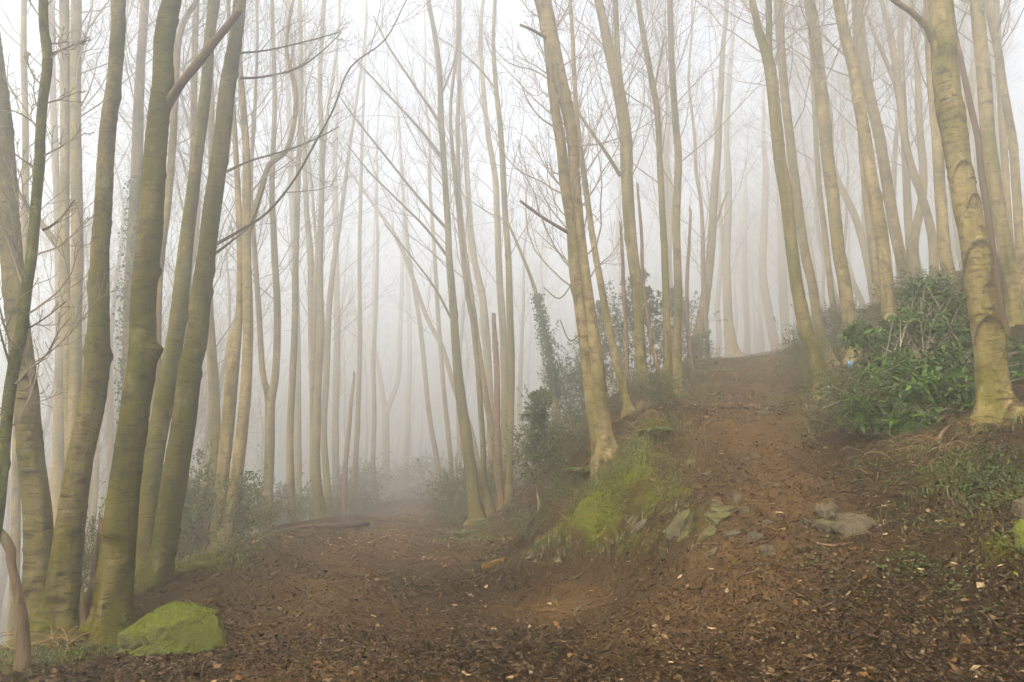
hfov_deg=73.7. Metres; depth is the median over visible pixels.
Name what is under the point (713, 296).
beech tree
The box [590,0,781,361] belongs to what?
beech tree
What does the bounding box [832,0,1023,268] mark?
beech tree
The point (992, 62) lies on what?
beech tree
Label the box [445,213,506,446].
beech tree
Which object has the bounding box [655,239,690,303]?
beech tree
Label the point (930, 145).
beech tree
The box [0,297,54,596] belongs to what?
beech tree
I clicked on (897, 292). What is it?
holly bush
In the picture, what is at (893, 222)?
beech tree
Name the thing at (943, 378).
laurel bush
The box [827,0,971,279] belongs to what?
beech tree
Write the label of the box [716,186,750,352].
beech tree
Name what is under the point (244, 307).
beech tree
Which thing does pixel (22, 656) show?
dead sapling
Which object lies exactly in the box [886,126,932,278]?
beech tree
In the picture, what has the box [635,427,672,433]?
stone
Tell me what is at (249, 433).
beech tree
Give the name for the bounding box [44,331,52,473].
beech tree
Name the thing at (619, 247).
beech tree
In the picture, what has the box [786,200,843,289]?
beech tree
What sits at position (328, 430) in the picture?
beech tree
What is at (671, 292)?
holly bush
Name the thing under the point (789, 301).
beech tree
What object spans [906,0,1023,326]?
beech tree
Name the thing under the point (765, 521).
stone
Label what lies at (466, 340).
beech tree
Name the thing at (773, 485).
stone
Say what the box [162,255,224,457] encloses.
beech tree
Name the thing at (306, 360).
beech tree
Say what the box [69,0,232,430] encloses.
beech tree
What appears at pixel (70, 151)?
beech tree
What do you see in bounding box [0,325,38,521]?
beech tree
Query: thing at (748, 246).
beech tree
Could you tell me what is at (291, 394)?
beech tree
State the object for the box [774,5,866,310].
beech tree
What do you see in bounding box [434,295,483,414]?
beech tree
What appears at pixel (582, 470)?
stone
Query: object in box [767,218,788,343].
beech tree
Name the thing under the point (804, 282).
beech tree
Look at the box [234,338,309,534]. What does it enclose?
beech tree
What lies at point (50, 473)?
beech tree
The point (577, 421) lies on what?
holly bush
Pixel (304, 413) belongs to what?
beech tree
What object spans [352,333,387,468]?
beech tree
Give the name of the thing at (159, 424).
beech tree
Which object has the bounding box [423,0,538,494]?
beech tree
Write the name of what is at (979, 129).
beech tree
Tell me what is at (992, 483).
ground ivy
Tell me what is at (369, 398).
beech tree
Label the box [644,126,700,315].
beech tree
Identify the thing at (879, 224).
beech tree
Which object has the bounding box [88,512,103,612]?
rotten stump
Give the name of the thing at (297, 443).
beech tree
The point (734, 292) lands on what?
beech tree
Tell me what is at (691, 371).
dead tree
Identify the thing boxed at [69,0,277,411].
beech tree
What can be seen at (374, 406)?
beech tree
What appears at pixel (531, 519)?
holly bush
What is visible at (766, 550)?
stone
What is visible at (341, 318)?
beech tree
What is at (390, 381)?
beech tree
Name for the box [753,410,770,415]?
stone
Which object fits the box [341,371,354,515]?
dead tree
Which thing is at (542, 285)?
beech tree
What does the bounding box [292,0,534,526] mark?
beech tree
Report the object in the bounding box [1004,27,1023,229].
beech tree
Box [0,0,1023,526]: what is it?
sky
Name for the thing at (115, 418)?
beech tree
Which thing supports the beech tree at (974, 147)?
on the ground at (406, 503)
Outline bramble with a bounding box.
[0,388,1023,666]
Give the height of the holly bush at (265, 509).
2.955 m
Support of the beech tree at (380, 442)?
on the ground at (406, 503)
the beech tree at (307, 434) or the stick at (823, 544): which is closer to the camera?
the stick at (823, 544)
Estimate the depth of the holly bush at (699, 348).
22.16 m
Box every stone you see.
[554,556,560,562]
[563,467,589,473]
[574,605,583,611]
[626,513,635,524]
[632,519,647,532]
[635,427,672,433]
[664,509,693,541]
[677,530,691,542]
[685,458,696,464]
[697,524,716,540]
[701,470,712,475]
[703,547,718,557]
[704,506,734,514]
[705,511,730,524]
[709,499,722,505]
[725,529,740,536]
[730,492,741,502]
[739,457,748,461]
[739,506,749,512]
[746,531,762,542]
[748,453,760,458]
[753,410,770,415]
[757,519,771,525]
[759,545,775,555]
[771,483,779,487]
[803,518,811,524]
[811,519,835,533]
[813,501,842,518]
[830,512,876,537]
[1009,518,1023,552]
[1010,497,1023,518]
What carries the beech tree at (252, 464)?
on the ground at (406, 503)
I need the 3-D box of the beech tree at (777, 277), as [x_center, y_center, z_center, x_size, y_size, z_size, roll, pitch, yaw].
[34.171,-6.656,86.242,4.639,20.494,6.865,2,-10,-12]
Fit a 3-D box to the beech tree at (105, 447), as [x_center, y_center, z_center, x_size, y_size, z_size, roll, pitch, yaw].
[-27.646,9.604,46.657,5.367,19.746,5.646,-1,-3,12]
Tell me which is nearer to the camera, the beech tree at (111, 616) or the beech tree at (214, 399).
the beech tree at (111, 616)
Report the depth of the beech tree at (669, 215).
31.94 m
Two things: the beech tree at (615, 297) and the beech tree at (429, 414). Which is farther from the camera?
the beech tree at (615, 297)
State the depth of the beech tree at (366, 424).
69.31 m
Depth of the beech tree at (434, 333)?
34.63 m
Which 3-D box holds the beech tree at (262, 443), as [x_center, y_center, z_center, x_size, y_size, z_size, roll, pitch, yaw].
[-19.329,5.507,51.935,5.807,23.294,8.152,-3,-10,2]
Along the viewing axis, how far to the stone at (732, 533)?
7.16 m
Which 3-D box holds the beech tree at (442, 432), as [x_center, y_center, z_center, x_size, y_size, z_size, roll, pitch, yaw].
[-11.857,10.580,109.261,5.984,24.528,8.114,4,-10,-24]
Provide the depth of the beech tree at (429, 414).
36.62 m
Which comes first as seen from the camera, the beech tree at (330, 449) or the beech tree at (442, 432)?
the beech tree at (330, 449)
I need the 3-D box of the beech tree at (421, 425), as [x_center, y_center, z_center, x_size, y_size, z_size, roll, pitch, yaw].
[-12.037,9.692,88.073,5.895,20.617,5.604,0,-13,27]
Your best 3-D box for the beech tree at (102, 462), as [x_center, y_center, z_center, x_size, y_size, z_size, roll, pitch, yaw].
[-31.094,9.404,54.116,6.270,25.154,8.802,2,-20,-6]
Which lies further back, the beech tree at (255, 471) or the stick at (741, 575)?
the beech tree at (255, 471)
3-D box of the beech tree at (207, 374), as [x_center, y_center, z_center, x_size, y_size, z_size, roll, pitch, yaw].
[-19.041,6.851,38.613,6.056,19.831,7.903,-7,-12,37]
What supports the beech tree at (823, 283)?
on the ground at (406, 503)
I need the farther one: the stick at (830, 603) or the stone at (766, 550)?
the stone at (766, 550)
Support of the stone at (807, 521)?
on the ground at (406, 503)
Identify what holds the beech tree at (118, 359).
on the ground at (406, 503)
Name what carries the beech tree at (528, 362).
on the ground at (406, 503)
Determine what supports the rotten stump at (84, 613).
on the ground at (406, 503)
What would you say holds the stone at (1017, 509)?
on the ground at (406, 503)
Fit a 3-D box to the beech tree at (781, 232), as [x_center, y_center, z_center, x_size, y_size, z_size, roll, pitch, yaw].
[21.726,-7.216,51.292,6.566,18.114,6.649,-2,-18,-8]
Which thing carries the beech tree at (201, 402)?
on the ground at (406, 503)
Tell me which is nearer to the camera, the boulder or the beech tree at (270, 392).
the boulder
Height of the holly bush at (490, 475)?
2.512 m
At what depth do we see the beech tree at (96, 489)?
26.75 m
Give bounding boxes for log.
[276,519,370,531]
[480,556,506,570]
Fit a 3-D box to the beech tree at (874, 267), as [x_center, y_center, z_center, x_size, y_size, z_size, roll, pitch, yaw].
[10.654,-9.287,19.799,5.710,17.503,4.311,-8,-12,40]
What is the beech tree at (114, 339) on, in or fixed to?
on the ground at (406, 503)
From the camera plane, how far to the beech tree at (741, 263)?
77.10 m
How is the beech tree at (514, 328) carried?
on the ground at (406, 503)
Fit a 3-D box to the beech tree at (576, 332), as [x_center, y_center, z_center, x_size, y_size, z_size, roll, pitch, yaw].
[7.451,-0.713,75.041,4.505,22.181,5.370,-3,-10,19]
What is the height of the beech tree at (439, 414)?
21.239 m
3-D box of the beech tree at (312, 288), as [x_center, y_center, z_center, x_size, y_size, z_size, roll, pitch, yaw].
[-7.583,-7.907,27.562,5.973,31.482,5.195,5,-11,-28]
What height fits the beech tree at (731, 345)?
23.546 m
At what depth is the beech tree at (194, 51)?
16.23 m
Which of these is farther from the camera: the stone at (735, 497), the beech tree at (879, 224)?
the beech tree at (879, 224)
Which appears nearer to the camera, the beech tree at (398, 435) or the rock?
the rock
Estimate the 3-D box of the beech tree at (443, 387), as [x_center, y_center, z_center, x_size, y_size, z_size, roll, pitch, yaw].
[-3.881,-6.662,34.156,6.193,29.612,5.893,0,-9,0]
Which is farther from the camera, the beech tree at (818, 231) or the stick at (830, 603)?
the beech tree at (818, 231)
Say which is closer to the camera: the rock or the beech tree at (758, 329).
the rock
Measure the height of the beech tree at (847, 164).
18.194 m
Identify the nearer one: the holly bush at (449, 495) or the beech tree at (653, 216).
the holly bush at (449, 495)
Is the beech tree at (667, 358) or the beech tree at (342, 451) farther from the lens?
the beech tree at (342, 451)
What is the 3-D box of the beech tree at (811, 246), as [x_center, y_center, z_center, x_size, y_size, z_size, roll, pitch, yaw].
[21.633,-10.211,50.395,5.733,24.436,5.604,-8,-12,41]
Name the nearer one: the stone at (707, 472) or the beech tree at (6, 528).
the stone at (707, 472)
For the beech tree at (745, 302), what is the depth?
56.62 m
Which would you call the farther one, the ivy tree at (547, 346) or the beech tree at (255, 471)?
the beech tree at (255, 471)
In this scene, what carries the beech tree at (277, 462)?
on the ground at (406, 503)
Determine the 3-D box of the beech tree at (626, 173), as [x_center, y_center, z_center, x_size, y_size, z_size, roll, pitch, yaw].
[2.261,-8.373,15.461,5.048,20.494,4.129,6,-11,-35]
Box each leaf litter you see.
[0,305,1023,681]
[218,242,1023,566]
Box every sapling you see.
[0,0,119,541]
[1,529,30,671]
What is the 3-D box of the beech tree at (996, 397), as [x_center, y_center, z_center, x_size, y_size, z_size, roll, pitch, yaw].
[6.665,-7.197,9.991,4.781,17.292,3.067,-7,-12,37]
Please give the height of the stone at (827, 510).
0.295 m
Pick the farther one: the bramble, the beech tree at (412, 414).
the beech tree at (412, 414)
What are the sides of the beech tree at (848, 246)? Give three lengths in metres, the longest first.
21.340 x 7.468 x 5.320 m
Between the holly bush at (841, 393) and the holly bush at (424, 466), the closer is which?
the holly bush at (841, 393)
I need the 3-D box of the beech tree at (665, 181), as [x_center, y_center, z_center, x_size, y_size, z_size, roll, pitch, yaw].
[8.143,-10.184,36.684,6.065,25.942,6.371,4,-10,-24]
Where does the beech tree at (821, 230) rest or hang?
on the ground at (406, 503)
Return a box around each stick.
[145,656,162,661]
[246,620,257,627]
[695,543,722,545]
[736,568,770,577]
[817,542,853,546]
[821,598,835,607]
[937,424,952,438]
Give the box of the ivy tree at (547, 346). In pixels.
[489,184,563,456]
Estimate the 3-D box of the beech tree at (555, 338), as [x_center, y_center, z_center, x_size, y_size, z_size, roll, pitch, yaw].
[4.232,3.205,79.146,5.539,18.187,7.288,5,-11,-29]
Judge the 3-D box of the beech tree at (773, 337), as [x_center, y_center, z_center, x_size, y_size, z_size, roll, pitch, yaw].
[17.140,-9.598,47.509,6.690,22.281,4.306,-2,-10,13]
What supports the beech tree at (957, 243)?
on the ground at (406, 503)
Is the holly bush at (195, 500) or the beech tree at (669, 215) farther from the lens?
the beech tree at (669, 215)
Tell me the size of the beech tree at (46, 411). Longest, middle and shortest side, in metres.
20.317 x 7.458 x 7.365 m
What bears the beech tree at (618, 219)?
on the ground at (406, 503)
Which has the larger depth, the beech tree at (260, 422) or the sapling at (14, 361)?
the beech tree at (260, 422)
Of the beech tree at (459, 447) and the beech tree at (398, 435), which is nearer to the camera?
the beech tree at (459, 447)
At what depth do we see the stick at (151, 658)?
5.60 m
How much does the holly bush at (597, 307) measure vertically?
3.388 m
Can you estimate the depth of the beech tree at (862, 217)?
37.61 m
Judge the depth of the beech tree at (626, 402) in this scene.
13.56 m
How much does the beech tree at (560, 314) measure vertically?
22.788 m
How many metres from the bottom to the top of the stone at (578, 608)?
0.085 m
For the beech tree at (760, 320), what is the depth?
70.10 m
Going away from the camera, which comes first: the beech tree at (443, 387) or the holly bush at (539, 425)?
the holly bush at (539, 425)
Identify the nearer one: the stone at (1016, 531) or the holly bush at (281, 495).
the stone at (1016, 531)
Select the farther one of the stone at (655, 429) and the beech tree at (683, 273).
the beech tree at (683, 273)
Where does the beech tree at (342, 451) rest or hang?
on the ground at (406, 503)
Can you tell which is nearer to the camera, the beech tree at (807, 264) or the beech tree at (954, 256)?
the beech tree at (807, 264)
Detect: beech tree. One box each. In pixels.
[0,0,121,510]
[0,0,125,648]
[0,0,251,463]
[0,0,264,640]
[0,206,119,622]
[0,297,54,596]
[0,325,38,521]
[0,344,48,548]
[1,112,132,576]
[4,325,120,545]
[6,0,178,525]
[10,373,52,501]
[10,389,115,583]
[30,99,176,515]
[30,156,218,590]
[32,99,235,432]
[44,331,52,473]
[45,0,349,555]
[45,337,121,541]
[47,324,121,540]
[66,0,242,650]
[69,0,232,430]
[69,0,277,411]
[70,0,303,546]
[82,160,223,482]
[89,0,357,554]
[93,255,170,538]
[93,326,167,516]
[93,351,119,514]
[100,263,167,485]
[101,254,167,448]
[118,1,315,377]
[134,0,442,591]
[135,0,219,575]
[144,0,401,533]
[150,333,233,472]
[162,192,289,491]
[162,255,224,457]
[164,268,253,556]
[164,307,258,480]
[189,310,242,481]
[192,143,301,550]
[207,223,288,534]
[233,268,288,533]
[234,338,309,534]
[236,367,268,509]
[239,370,264,534]
[244,381,283,535]
[247,357,283,489]
[251,371,302,521]
[252,0,393,518]
[255,368,308,501]
[257,0,417,522]
[257,4,348,516]
[259,0,396,518]
[264,421,304,488]
[270,0,412,516]
[277,371,309,466]
[282,405,309,507]
[290,314,331,445]
[291,0,394,512]
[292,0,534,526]
[299,209,379,513]
[301,331,346,520]
[301,369,350,466]
[302,378,341,478]
[303,281,355,474]
[303,355,343,468]
[303,397,320,501]
[314,1,374,512]
[321,305,376,448]
[327,121,481,492]
[327,354,371,463]
[327,375,354,482]
[330,246,398,509]
[339,21,408,503]
[342,287,383,505]
[344,141,424,498]
[349,326,383,491]
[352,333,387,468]
[352,356,397,471]
[354,324,392,500]
[356,0,504,505]
[361,0,495,515]
[362,1,480,499]
[362,303,428,494]
[366,0,488,503]
[367,338,395,476]
[369,171,432,488]
[372,0,580,505]
[381,327,422,488]
[390,294,435,485]
[393,342,430,477]
[399,348,439,458]
[401,1,495,500]
[415,355,456,475]
[417,295,452,476]
[420,341,454,466]
[421,336,450,476]
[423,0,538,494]
[427,214,481,398]
[431,319,453,472]
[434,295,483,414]
[442,167,497,481]
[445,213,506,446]
[464,0,676,475]
[467,351,477,431]
[471,0,661,417]
[477,123,565,461]
[491,252,535,394]
[497,278,524,377]
[500,268,556,425]
[502,231,559,429]
[504,154,569,402]
[515,301,554,391]
[524,293,572,420]
[533,0,704,399]
[540,259,574,412]
[550,281,578,373]
[553,0,740,410]
[561,242,602,408]
[582,58,659,393]
[588,0,794,390]
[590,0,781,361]
[596,0,712,345]
[596,221,625,336]
[603,145,652,394]
[605,0,709,348]
[606,144,686,320]
[607,242,631,371]
[617,275,633,371]
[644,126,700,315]
[653,231,698,324]
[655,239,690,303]
[671,0,764,357]
[681,0,899,401]
[681,218,718,357]
[687,0,889,365]
[689,195,734,322]
[690,239,722,335]
[693,79,770,357]
[697,0,897,354]
[708,0,881,369]
[714,184,772,351]
[715,116,761,354]
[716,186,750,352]
[719,0,873,329]
[722,165,770,338]
[723,3,839,247]
[731,76,810,350]
[731,165,767,330]
[731,189,758,353]
[731,195,768,353]
[734,0,872,304]
[736,186,776,351]
[738,175,776,352]
[745,108,809,348]
[751,226,788,324]
[752,139,819,340]
[755,158,828,343]
[756,9,854,325]
[758,0,924,304]
[765,58,852,329]
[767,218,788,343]
[768,212,815,294]
[768,221,791,315]
[769,86,860,333]
[773,0,1000,285]
[774,0,966,304]
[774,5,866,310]
[776,187,809,316]
[786,163,819,284]
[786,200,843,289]
[795,0,966,277]
[795,53,911,324]
[797,0,923,243]
[797,167,859,282]
[799,247,821,335]
[800,176,818,303]
[812,106,874,296]
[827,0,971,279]
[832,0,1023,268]
[846,100,904,285]
[854,4,970,272]
[885,26,978,219]
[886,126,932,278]
[890,0,1023,426]
[898,90,956,269]
[902,0,969,319]
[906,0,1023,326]
[909,0,1023,269]
[913,121,949,242]
[914,0,1022,136]
[919,0,1023,250]
[924,40,1023,169]
[927,149,952,225]
[945,46,996,190]
[954,0,1023,219]
[956,0,1014,253]
[958,0,1023,301]
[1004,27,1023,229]
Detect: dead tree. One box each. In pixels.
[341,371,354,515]
[492,313,503,510]
[619,219,628,391]
[636,182,666,402]
[685,206,694,373]
[955,18,1013,360]
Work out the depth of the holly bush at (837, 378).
10.55 m
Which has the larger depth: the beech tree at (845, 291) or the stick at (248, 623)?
the beech tree at (845, 291)
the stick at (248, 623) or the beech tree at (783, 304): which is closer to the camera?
the stick at (248, 623)
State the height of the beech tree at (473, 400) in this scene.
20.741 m
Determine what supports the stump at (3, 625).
on the ground at (406, 503)
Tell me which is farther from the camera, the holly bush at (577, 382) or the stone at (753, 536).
the holly bush at (577, 382)
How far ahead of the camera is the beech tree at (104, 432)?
53.11 m
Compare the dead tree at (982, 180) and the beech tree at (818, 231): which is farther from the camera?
the beech tree at (818, 231)
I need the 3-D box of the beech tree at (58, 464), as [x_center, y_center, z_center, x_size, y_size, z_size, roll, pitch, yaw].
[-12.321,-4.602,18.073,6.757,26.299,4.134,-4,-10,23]
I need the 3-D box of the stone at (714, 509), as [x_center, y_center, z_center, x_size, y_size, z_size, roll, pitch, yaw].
[2.368,1.949,7.764,0.317,0.143,0.263,-8,-12,40]
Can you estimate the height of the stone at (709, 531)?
0.206 m
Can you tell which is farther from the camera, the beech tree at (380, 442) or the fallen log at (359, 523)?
the beech tree at (380, 442)
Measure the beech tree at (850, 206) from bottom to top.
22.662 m
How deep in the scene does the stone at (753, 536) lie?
6.89 m
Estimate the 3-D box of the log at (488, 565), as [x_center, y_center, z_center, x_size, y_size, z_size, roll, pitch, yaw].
[-0.300,3.650,11.157,0.451,0.262,0.202,0,-9,0]
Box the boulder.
[117,601,226,656]
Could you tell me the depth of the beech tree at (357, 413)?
33.68 m
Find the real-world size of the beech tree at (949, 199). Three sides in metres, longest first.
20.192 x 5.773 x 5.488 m
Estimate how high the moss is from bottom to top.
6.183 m
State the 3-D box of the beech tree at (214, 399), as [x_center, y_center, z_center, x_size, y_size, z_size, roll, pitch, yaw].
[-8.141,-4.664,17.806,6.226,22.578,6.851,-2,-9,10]
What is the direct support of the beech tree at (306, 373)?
on the ground at (406, 503)
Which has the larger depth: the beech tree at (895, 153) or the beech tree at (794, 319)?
the beech tree at (794, 319)
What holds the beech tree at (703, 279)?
on the ground at (406, 503)
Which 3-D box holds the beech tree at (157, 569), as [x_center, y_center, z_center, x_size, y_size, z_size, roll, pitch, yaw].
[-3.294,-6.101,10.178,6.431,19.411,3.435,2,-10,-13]
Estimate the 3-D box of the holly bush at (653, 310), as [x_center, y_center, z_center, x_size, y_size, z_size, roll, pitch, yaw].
[3.397,-0.214,18.438,3.913,3.549,4.123,-3,-10,20]
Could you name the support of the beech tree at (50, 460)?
on the ground at (406, 503)
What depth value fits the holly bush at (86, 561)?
7.81 m
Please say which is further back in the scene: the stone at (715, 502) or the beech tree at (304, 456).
the beech tree at (304, 456)
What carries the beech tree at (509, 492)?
on the ground at (406, 503)
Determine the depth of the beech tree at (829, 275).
21.04 m
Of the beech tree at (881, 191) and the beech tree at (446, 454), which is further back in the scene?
the beech tree at (446, 454)
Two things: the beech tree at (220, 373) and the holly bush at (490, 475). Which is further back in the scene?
the beech tree at (220, 373)
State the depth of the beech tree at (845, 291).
15.55 m
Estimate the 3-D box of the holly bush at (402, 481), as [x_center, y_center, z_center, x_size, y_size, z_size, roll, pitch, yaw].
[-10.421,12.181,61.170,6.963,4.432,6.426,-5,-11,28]
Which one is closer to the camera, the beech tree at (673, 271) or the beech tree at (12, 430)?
the beech tree at (12, 430)
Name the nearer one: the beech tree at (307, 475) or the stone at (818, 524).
the stone at (818, 524)
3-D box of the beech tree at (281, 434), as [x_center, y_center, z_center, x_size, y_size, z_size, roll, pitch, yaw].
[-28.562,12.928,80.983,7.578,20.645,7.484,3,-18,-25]
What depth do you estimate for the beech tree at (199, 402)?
37.86 m
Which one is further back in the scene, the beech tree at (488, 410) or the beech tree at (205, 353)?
the beech tree at (205, 353)
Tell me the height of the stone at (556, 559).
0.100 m
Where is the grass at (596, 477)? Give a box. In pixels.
[0,309,1023,681]
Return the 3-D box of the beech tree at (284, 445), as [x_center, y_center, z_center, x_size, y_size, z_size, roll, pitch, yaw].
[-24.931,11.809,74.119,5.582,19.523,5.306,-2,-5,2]
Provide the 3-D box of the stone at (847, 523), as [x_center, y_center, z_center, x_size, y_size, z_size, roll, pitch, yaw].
[3.373,1.921,6.766,0.504,0.437,0.304,3,-10,-16]
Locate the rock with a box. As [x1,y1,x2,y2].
[450,529,473,534]
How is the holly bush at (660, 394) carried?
on the ground at (406, 503)
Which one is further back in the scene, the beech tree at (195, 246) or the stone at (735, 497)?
the beech tree at (195, 246)
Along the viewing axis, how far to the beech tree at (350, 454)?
87.47 m
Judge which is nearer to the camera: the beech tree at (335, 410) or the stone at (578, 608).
the stone at (578, 608)
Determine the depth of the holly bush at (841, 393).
9.59 m
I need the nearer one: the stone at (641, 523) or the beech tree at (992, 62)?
the stone at (641, 523)
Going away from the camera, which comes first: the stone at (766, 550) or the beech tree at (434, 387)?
the stone at (766, 550)
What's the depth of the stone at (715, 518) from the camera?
7.57 m
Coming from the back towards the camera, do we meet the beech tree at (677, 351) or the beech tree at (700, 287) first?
the beech tree at (700, 287)
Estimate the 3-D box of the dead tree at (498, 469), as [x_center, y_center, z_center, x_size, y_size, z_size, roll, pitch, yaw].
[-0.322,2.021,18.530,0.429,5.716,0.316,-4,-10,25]
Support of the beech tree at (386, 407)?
on the ground at (406, 503)
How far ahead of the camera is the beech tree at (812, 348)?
13.66 m
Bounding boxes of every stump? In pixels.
[0,607,7,645]
[79,583,89,627]
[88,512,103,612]
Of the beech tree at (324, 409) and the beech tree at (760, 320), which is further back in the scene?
the beech tree at (760, 320)
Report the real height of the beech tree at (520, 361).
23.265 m
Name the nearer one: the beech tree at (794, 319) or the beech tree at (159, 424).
the beech tree at (159, 424)
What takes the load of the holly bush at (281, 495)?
on the ground at (406, 503)
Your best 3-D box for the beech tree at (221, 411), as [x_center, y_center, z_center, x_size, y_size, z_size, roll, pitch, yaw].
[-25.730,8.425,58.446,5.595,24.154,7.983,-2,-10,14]
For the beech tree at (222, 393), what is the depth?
36.73 m
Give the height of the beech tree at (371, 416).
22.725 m
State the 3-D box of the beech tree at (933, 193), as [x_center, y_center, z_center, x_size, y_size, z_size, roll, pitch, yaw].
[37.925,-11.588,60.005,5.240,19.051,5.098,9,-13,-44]
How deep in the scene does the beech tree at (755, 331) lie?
77.83 m
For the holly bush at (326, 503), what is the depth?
25.18 m
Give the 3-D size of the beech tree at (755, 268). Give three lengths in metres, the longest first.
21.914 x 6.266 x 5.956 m
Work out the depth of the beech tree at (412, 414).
82.58 m
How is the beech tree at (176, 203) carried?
on the ground at (406, 503)
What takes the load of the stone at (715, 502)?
on the ground at (406, 503)
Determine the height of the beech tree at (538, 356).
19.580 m
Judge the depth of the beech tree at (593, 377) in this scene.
11.42 m
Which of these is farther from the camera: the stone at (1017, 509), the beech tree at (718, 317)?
the beech tree at (718, 317)
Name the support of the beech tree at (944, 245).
on the ground at (406, 503)
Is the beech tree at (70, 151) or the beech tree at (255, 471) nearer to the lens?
the beech tree at (70, 151)
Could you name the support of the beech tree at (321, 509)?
on the ground at (406, 503)
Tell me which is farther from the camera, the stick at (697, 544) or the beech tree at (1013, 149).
the beech tree at (1013, 149)
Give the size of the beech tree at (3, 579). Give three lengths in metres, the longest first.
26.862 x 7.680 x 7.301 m
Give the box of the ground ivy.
[0,387,1023,671]
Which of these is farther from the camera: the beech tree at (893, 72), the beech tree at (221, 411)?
the beech tree at (221, 411)
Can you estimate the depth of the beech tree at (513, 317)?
80.10 m
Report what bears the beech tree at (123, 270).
on the ground at (406, 503)
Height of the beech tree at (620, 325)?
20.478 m
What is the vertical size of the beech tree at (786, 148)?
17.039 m
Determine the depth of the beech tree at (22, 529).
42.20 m
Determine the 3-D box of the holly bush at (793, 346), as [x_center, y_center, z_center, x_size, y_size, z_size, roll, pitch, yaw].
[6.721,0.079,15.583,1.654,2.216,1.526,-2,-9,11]
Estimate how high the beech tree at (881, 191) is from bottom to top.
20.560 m
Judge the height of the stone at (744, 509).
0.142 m
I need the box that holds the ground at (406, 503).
[0,243,1023,681]
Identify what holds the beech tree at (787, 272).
on the ground at (406, 503)
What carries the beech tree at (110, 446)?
on the ground at (406, 503)
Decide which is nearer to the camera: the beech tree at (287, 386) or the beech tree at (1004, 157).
the beech tree at (1004, 157)
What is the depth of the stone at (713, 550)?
6.96 m
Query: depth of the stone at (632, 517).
9.04 m
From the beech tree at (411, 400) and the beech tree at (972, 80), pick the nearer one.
the beech tree at (972, 80)
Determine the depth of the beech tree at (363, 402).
83.22 m
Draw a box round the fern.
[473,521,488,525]
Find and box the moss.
[0,350,1022,673]
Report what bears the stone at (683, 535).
on the ground at (406, 503)
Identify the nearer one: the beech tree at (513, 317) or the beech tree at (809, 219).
the beech tree at (809, 219)
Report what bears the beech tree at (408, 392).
on the ground at (406, 503)
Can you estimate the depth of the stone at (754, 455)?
9.71 m
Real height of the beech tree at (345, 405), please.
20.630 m
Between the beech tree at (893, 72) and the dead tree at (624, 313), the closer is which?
the dead tree at (624, 313)
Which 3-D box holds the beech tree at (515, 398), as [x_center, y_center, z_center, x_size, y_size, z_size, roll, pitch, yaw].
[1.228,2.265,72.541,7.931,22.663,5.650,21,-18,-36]
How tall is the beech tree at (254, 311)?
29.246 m
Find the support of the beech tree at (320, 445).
on the ground at (406, 503)
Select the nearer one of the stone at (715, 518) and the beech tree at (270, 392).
the stone at (715, 518)
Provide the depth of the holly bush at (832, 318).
17.77 m
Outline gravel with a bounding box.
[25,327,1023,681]
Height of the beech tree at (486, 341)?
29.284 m
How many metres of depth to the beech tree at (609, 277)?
74.77 m
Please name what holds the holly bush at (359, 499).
on the ground at (406, 503)
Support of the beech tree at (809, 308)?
on the ground at (406, 503)
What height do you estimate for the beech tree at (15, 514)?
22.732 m
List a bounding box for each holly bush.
[82,496,135,588]
[86,465,288,560]
[88,439,293,559]
[189,445,302,551]
[239,458,317,536]
[253,480,345,531]
[299,457,406,519]
[307,440,404,511]
[362,461,426,494]
[384,438,454,495]
[410,437,495,528]
[459,449,524,504]
[470,498,549,542]
[478,398,609,486]
[503,322,631,433]
[506,386,582,510]
[545,300,662,394]
[569,268,713,380]
[626,356,706,408]
[629,286,727,358]
[682,331,727,359]
[766,293,843,385]
[784,281,880,345]
[785,341,953,440]
[796,348,904,427]
[815,257,1003,326]
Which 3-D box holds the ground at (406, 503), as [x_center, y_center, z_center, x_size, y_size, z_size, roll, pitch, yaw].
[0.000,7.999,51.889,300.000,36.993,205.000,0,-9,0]
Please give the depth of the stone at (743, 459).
9.60 m
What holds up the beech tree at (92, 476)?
on the ground at (406, 503)
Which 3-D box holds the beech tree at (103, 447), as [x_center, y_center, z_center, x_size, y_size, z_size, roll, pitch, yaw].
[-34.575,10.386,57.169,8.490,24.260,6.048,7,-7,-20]
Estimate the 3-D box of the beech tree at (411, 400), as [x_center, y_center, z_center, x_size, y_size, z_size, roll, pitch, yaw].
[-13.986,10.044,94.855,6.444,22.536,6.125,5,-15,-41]
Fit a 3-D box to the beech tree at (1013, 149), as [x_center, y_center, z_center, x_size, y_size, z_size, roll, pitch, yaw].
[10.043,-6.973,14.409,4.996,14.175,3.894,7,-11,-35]
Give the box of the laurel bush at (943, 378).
[822,272,1023,438]
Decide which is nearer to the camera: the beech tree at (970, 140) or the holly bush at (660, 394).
the holly bush at (660, 394)
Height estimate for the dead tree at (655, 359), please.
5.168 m
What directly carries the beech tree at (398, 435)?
on the ground at (406, 503)
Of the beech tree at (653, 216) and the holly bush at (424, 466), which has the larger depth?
the beech tree at (653, 216)
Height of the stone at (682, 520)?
0.396 m

